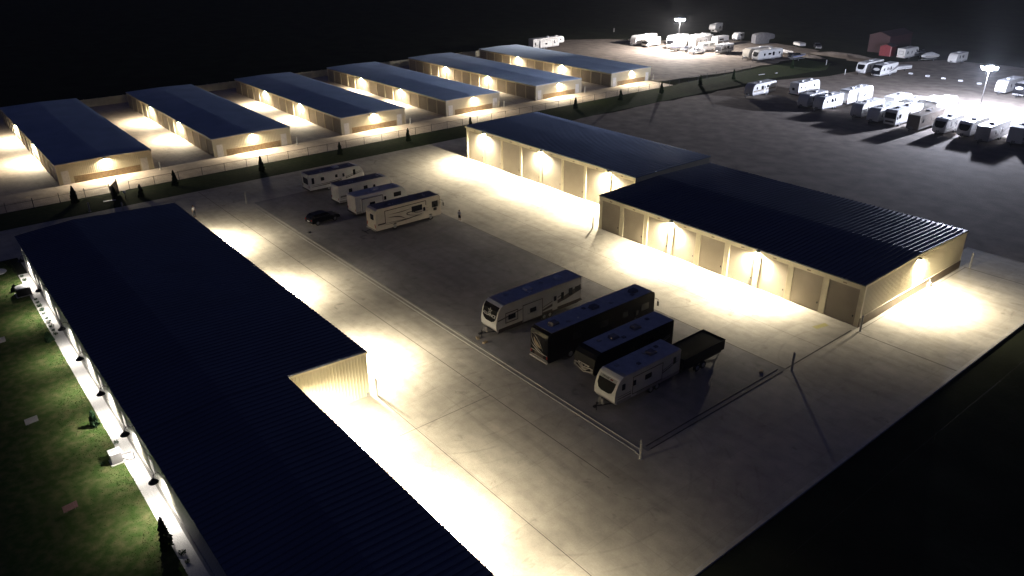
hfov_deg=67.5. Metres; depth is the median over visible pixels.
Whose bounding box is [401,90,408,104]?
roller door
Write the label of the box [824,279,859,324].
roller door
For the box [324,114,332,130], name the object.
roller door
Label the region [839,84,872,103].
fifth wheel
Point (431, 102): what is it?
roller door
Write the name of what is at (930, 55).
boat
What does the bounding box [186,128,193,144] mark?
roller door
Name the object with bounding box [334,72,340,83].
roller door
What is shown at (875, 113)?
travel trailer
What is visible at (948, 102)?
motorhome
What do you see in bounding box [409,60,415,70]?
roller door
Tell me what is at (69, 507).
lawn sign
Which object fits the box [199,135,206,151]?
roller door
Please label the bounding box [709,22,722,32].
fifth wheel
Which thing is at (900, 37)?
barn
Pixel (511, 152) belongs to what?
roller door
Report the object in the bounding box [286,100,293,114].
roller door
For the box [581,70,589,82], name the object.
roller door
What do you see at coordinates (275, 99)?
roller door
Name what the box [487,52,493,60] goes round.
roller door
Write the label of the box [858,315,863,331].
bollard
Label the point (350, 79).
roller door
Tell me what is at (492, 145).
roller door
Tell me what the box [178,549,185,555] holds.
bed plant
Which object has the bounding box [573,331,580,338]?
window
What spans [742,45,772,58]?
fifth wheel
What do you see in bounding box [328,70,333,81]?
roller door
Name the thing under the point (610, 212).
roller door
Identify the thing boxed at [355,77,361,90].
roller door
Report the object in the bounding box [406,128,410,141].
arborvitae
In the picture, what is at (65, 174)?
side door
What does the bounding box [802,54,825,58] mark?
dirt mound
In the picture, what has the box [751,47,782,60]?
fifth wheel
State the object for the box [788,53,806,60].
boat
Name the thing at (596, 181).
roller door
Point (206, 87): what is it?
privacy fence
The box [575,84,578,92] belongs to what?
side door
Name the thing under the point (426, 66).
roller door
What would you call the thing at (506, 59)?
roller door
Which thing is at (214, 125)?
garage row
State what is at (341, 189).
travel trailer
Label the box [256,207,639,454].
drain kerb
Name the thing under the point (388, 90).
roller door
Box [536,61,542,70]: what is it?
roller door
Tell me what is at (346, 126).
side door
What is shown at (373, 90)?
roller door
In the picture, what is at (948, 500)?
ground
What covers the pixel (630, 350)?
window
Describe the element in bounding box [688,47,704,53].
pickup truck
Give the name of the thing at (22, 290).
air conditioner
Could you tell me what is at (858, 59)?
dirt mound
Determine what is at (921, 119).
fifth wheel
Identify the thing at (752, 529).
kerb
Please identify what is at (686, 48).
pickup truck
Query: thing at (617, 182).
roller door
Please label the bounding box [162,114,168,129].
roller door
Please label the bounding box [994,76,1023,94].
travel trailer
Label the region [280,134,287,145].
side door
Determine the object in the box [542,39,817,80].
gravel yard
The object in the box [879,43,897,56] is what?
storage shed
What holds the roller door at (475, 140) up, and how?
in the storage building at (585, 161)
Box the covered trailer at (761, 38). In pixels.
[751,32,774,43]
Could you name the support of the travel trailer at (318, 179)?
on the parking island
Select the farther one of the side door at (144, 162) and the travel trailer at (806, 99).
the travel trailer at (806, 99)
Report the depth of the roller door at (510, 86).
192.43 m
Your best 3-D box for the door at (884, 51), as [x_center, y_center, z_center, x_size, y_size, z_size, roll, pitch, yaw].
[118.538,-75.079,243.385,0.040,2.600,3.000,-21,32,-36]
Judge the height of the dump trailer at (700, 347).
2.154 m
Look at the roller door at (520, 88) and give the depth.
189.68 m
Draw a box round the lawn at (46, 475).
[0,262,187,575]
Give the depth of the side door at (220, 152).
142.17 m
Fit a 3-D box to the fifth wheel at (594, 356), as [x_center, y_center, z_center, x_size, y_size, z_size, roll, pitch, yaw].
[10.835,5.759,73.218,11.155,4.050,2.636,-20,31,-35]
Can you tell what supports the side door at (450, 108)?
in the garage row at (438, 95)
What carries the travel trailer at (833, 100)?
on the gravel lot
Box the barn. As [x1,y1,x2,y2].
[867,28,912,52]
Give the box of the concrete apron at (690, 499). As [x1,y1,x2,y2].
[0,137,1023,575]
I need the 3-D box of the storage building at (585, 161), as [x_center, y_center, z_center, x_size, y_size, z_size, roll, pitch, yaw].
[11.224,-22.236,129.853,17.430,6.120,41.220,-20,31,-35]
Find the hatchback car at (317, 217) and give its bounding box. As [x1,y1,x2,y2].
[305,210,339,225]
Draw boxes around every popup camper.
[793,41,805,46]
[897,64,911,70]
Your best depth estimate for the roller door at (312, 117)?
165.76 m
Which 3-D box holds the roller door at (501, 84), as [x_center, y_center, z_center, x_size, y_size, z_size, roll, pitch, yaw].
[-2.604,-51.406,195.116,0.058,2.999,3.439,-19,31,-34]
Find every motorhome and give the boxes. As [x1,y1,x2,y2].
[642,36,660,46]
[665,35,686,47]
[882,102,922,125]
[924,95,958,113]
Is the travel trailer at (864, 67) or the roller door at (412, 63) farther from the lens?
the roller door at (412, 63)
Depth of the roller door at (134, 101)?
178.23 m
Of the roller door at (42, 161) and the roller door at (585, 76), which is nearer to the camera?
the roller door at (42, 161)
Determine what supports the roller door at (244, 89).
in the garage row at (339, 110)
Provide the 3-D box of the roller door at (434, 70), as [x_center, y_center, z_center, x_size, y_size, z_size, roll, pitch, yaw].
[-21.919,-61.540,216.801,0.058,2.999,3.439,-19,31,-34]
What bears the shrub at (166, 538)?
on the lawn at (46, 475)
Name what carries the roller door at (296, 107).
in the garage row at (339, 110)
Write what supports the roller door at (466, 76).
in the garage row at (528, 83)
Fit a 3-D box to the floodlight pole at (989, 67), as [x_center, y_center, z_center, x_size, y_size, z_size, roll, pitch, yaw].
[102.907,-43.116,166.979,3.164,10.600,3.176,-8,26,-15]
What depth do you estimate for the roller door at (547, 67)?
217.84 m
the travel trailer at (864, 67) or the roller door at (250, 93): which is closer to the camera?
the roller door at (250, 93)
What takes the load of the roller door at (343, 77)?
in the garage row at (438, 95)
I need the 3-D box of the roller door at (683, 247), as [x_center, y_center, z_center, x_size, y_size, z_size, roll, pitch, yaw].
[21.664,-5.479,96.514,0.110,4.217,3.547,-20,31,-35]
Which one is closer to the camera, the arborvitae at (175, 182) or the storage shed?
the arborvitae at (175, 182)
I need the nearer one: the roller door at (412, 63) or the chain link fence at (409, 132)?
the chain link fence at (409, 132)
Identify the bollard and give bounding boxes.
[374,378,378,396]
[638,439,642,459]
[789,352,795,371]
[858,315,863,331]
[968,252,974,267]
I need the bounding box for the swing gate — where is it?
[109,178,119,199]
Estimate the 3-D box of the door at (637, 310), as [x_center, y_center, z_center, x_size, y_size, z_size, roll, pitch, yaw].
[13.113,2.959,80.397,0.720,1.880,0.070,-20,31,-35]
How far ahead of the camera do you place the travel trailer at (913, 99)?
170.04 m
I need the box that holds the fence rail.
[646,369,782,448]
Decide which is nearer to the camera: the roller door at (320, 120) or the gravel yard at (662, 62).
the roller door at (320, 120)
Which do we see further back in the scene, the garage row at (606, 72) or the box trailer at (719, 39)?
the box trailer at (719, 39)
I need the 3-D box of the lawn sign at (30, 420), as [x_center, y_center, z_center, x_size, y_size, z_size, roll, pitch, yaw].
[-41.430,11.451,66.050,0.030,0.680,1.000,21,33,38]
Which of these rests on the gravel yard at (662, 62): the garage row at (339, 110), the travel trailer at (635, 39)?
the travel trailer at (635, 39)
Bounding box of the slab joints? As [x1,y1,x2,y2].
[200,172,1023,575]
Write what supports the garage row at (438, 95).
on the row apron at (25, 175)
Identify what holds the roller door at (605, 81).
in the garage row at (606, 72)
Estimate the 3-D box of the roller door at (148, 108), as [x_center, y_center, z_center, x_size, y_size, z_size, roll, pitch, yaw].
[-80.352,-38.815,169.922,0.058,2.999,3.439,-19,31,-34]
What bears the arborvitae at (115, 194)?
on the grass verge
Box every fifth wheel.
[529,35,563,48]
[574,311,673,375]
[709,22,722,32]
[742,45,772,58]
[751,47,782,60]
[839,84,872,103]
[871,61,898,76]
[896,46,918,58]
[906,106,945,130]
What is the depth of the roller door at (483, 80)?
200.58 m
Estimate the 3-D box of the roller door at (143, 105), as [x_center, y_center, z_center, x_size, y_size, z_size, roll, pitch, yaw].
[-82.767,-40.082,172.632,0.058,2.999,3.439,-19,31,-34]
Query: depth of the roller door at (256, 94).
187.44 m
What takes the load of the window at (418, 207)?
in the travel trailer at (395, 213)
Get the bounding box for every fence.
[0,50,478,118]
[0,184,110,213]
[128,65,750,189]
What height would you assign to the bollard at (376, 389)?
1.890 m
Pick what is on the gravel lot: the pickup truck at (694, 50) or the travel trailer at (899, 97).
the travel trailer at (899, 97)
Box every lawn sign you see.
[24,415,38,424]
[62,501,77,512]
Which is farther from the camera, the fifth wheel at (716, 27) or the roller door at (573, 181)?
the fifth wheel at (716, 27)
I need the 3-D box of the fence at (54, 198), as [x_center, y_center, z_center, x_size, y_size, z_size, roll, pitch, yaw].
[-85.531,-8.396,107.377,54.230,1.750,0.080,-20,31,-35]
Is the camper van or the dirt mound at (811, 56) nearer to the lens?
the dirt mound at (811, 56)
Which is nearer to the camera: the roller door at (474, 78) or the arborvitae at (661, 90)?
the arborvitae at (661, 90)
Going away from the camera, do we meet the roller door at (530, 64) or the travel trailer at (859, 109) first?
the travel trailer at (859, 109)
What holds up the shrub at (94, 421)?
on the lawn at (46, 475)
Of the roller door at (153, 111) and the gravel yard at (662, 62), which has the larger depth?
the gravel yard at (662, 62)
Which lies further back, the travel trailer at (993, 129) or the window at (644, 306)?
the travel trailer at (993, 129)
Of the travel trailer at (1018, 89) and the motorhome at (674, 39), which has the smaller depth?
the travel trailer at (1018, 89)
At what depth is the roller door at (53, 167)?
128.47 m
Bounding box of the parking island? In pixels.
[254,188,784,450]
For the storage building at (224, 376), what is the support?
on the concrete apron at (690, 499)
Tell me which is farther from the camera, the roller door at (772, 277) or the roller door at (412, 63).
the roller door at (412, 63)
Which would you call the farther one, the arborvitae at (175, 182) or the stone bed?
the arborvitae at (175, 182)
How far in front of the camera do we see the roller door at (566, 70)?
212.27 m
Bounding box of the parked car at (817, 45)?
[814,43,821,48]
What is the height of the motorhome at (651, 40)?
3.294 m
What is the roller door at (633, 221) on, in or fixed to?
in the storage building at (849, 261)
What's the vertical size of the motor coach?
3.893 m
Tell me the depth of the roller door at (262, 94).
184.74 m
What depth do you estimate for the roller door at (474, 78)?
203.29 m
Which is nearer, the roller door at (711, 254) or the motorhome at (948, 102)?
the roller door at (711, 254)
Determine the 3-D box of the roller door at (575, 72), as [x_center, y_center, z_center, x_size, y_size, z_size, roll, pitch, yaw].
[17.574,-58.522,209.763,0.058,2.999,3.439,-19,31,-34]
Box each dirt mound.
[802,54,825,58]
[810,52,873,58]
[847,58,869,61]
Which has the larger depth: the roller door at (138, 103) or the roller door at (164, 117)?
the roller door at (138, 103)
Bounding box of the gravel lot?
[573,60,1023,262]
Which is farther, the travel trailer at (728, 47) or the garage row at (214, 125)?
the travel trailer at (728, 47)
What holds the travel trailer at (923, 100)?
on the gravel lot
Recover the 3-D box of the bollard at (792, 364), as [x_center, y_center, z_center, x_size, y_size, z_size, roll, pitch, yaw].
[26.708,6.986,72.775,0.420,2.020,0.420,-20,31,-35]
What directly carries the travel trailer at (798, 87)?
on the gravel lot
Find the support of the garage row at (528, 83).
on the row apron at (25, 175)
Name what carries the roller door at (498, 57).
in the garage row at (606, 72)
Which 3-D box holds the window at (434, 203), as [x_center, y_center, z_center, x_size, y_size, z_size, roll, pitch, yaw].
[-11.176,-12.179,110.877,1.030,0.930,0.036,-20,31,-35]
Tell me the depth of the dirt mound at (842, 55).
241.75 m
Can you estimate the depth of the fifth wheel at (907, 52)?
236.75 m
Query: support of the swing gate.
on the grass verge
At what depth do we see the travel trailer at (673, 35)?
269.91 m
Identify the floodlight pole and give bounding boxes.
[675,17,684,50]
[976,64,997,114]
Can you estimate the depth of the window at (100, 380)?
67.83 m
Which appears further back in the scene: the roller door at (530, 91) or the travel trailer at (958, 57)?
the travel trailer at (958, 57)
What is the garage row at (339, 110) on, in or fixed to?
on the row apron at (25, 175)
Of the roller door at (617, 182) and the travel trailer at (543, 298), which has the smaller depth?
the travel trailer at (543, 298)
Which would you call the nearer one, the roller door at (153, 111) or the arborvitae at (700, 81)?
the roller door at (153, 111)
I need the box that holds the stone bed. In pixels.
[19,273,209,575]
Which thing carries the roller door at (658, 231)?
in the storage building at (849, 261)
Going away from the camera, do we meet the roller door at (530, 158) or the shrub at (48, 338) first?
the shrub at (48, 338)
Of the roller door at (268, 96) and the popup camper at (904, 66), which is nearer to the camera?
the roller door at (268, 96)
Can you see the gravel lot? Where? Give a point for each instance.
(975, 188)
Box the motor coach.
[529,284,658,364]
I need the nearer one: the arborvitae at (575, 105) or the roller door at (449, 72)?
the arborvitae at (575, 105)
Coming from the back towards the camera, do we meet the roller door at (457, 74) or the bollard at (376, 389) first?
the roller door at (457, 74)
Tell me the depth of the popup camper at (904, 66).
219.04 m
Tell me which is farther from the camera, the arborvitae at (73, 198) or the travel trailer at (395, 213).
the arborvitae at (73, 198)
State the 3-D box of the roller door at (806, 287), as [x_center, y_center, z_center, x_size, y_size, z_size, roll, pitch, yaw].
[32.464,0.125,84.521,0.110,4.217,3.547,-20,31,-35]
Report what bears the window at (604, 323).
in the motor coach
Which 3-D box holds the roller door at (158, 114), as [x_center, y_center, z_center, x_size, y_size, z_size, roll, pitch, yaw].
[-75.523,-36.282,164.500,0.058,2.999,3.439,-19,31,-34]
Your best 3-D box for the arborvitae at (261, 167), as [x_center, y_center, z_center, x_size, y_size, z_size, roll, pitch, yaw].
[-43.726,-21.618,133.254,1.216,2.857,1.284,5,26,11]
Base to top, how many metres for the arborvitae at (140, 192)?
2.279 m
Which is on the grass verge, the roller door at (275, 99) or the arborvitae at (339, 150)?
the arborvitae at (339, 150)
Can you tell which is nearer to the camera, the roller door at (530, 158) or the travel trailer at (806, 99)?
the roller door at (530, 158)
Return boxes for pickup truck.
[681,45,692,52]
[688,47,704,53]
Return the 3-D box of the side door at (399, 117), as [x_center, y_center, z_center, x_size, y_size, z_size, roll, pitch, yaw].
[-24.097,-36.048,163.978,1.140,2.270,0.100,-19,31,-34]
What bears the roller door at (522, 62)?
in the garage row at (606, 72)
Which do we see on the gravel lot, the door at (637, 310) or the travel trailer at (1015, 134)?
the travel trailer at (1015, 134)
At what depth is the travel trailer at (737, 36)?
277.12 m
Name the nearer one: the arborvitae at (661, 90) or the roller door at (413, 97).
the roller door at (413, 97)
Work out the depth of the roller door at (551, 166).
123.49 m
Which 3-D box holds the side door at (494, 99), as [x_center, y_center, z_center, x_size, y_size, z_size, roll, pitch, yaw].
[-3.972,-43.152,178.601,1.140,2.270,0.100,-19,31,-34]
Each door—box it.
[35,147,40,162]
[39,151,45,168]
[43,156,49,172]
[47,160,54,178]
[52,165,58,182]
[61,171,70,184]
[127,95,132,108]
[132,98,137,111]
[137,100,142,114]
[140,157,149,170]
[141,103,147,117]
[146,105,152,120]
[151,108,157,122]
[157,112,163,126]
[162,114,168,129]
[168,118,174,133]
[173,120,180,136]
[180,124,186,140]
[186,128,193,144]
[192,131,199,147]
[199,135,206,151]
[206,139,213,156]
[216,144,223,156]
[236,82,241,94]
[241,83,247,96]
[247,86,253,98]
[253,88,259,101]
[259,90,265,103]
[266,93,272,106]
[272,95,279,109]
[279,98,286,112]
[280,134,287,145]
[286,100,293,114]
[293,103,300,117]
[301,106,308,120]
[308,108,316,124]
[316,111,324,127]
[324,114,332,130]
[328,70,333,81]
[333,118,340,133]
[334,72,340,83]
[341,74,347,85]
[344,123,349,134]
[348,76,354,87]
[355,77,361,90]
[362,79,368,92]
[369,81,376,94]
[377,84,384,97]
[385,86,392,99]
[393,88,400,101]
[397,114,401,124]
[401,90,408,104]
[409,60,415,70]
[410,93,417,106]
[416,61,422,72]
[419,95,426,109]
[422,205,426,217]
[424,63,429,74]
[428,98,435,112]
[431,65,437,76]
[437,100,444,115]
[438,66,445,78]
[446,68,453,79]
[448,105,452,115]
[454,70,461,81]
[462,71,469,83]
[468,130,482,162]
[471,73,478,86]
[479,75,486,87]
[480,51,485,58]
[485,136,500,168]
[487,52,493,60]
[488,77,495,90]
[493,98,496,107]
[495,54,501,61]
[497,79,505,92]
[503,55,509,63]
[503,141,519,175]
[507,82,514,94]
[511,57,517,65]
[516,84,524,97]
[519,58,525,66]
[522,147,539,182]
[526,86,534,99]
[527,60,533,68]
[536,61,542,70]
[542,153,560,190]
[544,63,551,71]
[553,64,560,73]
[562,66,570,75]
[563,160,583,197]
[572,68,579,77]
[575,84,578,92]
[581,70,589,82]
[586,167,607,203]
[591,72,600,84]
[601,74,609,86]
[601,201,619,234]
[610,175,633,190]
[623,208,643,243]
[634,307,639,319]
[647,217,668,253]
[672,225,695,263]
[698,235,724,273]
[727,245,755,285]
[757,256,787,297]
[789,267,823,310]
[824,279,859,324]
[880,47,890,55]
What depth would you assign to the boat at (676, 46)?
254.54 m
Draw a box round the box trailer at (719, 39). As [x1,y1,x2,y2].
[711,35,728,44]
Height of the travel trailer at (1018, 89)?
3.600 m
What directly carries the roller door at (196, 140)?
in the garage row at (214, 125)
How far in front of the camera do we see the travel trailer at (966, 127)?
150.55 m
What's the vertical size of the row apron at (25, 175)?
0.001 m
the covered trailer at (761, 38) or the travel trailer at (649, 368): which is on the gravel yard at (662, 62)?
the covered trailer at (761, 38)
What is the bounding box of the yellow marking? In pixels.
[812,323,828,328]
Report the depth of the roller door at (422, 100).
177.62 m
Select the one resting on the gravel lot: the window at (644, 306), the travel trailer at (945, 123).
the travel trailer at (945, 123)
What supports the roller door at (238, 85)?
in the garage row at (339, 110)
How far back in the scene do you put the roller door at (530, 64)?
223.28 m
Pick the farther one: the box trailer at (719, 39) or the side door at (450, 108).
the box trailer at (719, 39)
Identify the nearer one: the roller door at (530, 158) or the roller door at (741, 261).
the roller door at (741, 261)
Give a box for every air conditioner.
[14,283,32,297]
[107,446,134,466]
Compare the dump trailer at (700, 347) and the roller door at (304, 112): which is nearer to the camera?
the dump trailer at (700, 347)
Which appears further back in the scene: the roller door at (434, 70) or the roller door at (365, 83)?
the roller door at (434, 70)
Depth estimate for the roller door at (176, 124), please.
156.48 m
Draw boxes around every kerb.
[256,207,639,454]
[688,247,1023,575]
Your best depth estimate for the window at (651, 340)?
73.27 m
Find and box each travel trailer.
[301,162,365,191]
[330,173,390,203]
[347,183,407,214]
[362,190,443,233]
[478,270,581,336]
[593,339,680,409]
[630,33,656,44]
[666,33,688,42]
[688,33,710,44]
[689,34,712,46]
[715,42,733,52]
[732,32,743,40]
[744,79,776,97]
[789,78,819,95]
[797,89,827,107]
[812,91,843,111]
[850,97,884,118]
[856,58,883,74]
[866,101,902,122]
[884,92,911,102]
[903,96,924,103]
[919,95,939,109]
[932,112,964,133]
[948,51,968,64]
[956,115,989,138]
[974,118,1011,142]
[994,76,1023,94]
[1006,121,1023,146]
[1012,80,1023,96]
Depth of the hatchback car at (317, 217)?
109.67 m
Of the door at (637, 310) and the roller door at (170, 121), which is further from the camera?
the roller door at (170, 121)
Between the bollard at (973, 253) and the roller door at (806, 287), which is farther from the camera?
the bollard at (973, 253)
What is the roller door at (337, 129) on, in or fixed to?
in the garage row at (339, 110)
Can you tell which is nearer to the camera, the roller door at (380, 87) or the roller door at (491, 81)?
the roller door at (380, 87)
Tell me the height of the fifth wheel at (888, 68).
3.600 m
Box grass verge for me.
[0,60,831,230]
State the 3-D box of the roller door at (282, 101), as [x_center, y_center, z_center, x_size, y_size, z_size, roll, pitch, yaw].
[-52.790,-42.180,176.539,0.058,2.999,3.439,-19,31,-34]
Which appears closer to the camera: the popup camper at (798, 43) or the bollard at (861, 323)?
the bollard at (861, 323)
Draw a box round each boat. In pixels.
[666,43,684,51]
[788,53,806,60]
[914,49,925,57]
[921,52,938,60]
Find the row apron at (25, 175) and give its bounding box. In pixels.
[0,56,670,212]
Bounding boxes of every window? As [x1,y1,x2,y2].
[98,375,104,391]
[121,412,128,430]
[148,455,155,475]
[411,204,421,211]
[432,200,437,207]
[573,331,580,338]
[600,319,608,327]
[628,346,634,353]
[641,302,648,310]
[647,337,654,344]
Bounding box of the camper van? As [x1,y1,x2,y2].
[698,42,714,50]
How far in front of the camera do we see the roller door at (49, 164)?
131.16 m
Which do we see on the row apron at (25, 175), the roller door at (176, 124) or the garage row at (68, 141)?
the garage row at (68, 141)
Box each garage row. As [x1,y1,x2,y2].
[0,98,154,185]
[126,84,291,157]
[234,72,405,134]
[327,62,499,115]
[408,52,581,99]
[479,44,650,86]
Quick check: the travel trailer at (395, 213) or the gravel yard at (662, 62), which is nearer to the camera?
the travel trailer at (395, 213)
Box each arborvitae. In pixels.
[70,186,79,203]
[111,186,118,198]
[137,184,144,197]
[171,170,178,185]
[258,156,264,171]
[337,142,342,154]
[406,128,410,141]
[573,97,577,108]
[618,90,622,100]
[659,82,663,93]
[698,75,702,85]
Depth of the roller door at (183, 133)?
153.74 m
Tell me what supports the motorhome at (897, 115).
on the gravel lot
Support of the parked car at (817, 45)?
on the ground at (948, 500)
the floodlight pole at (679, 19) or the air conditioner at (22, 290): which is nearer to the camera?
the air conditioner at (22, 290)
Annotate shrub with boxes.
[44,331,54,342]
[88,410,99,427]
[157,517,173,551]
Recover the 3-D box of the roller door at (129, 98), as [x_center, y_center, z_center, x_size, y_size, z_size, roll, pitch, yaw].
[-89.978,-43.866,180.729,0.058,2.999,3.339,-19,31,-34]
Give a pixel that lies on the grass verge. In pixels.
(18, 219)
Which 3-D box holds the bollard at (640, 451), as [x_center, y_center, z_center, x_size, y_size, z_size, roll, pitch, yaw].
[10.258,12.812,60.897,0.420,1.920,0.420,-20,31,-35]
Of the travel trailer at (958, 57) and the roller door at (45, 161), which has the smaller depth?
the roller door at (45, 161)
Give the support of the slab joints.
on the concrete apron at (690, 499)
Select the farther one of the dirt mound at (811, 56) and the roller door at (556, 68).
the dirt mound at (811, 56)
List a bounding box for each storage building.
[14,203,494,575]
[465,112,710,203]
[598,163,968,326]
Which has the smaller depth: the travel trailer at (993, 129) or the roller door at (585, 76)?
the travel trailer at (993, 129)
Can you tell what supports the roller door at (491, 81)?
in the garage row at (528, 83)
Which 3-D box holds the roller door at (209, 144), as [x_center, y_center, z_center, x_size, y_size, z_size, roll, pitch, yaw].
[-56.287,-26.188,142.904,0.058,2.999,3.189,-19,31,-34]
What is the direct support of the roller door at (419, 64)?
in the garage row at (528, 83)
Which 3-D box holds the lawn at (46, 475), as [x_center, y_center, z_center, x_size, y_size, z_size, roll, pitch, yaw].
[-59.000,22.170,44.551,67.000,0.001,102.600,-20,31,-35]
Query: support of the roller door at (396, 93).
in the garage row at (438, 95)
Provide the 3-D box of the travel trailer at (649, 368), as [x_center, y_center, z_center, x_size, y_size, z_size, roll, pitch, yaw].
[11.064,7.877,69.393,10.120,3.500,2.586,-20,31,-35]
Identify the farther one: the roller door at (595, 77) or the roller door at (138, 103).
the roller door at (595, 77)
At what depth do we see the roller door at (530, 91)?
187.08 m
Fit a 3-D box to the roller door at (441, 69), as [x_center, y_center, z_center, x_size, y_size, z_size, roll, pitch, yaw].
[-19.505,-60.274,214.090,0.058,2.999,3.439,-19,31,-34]
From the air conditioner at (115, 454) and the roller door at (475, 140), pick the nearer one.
the air conditioner at (115, 454)
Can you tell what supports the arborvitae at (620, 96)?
on the grass verge
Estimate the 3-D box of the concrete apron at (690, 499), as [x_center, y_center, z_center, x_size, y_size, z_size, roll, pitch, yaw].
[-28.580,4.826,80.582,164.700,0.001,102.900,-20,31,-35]
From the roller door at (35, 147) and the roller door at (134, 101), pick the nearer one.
the roller door at (35, 147)
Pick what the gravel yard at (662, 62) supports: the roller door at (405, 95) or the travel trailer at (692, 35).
the travel trailer at (692, 35)
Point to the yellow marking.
(820, 325)
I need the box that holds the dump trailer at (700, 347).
[672,329,725,372]
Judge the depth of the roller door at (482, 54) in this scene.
239.48 m
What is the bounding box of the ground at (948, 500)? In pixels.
[0,0,1023,575]
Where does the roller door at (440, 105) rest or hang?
in the garage row at (438, 95)
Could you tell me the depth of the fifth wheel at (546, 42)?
262.03 m
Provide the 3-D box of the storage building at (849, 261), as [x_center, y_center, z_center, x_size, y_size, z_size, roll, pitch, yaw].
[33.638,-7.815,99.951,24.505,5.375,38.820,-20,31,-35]
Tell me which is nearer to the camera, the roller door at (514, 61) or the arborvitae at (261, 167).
the arborvitae at (261, 167)
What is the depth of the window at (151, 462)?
57.31 m
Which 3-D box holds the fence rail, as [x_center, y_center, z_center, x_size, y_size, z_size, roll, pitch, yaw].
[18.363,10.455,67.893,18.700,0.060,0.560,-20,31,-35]
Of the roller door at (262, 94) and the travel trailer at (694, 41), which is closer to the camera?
the roller door at (262, 94)
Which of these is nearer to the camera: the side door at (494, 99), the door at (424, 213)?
the door at (424, 213)
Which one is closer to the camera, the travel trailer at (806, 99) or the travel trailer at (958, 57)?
the travel trailer at (806, 99)
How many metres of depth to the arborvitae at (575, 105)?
176.82 m

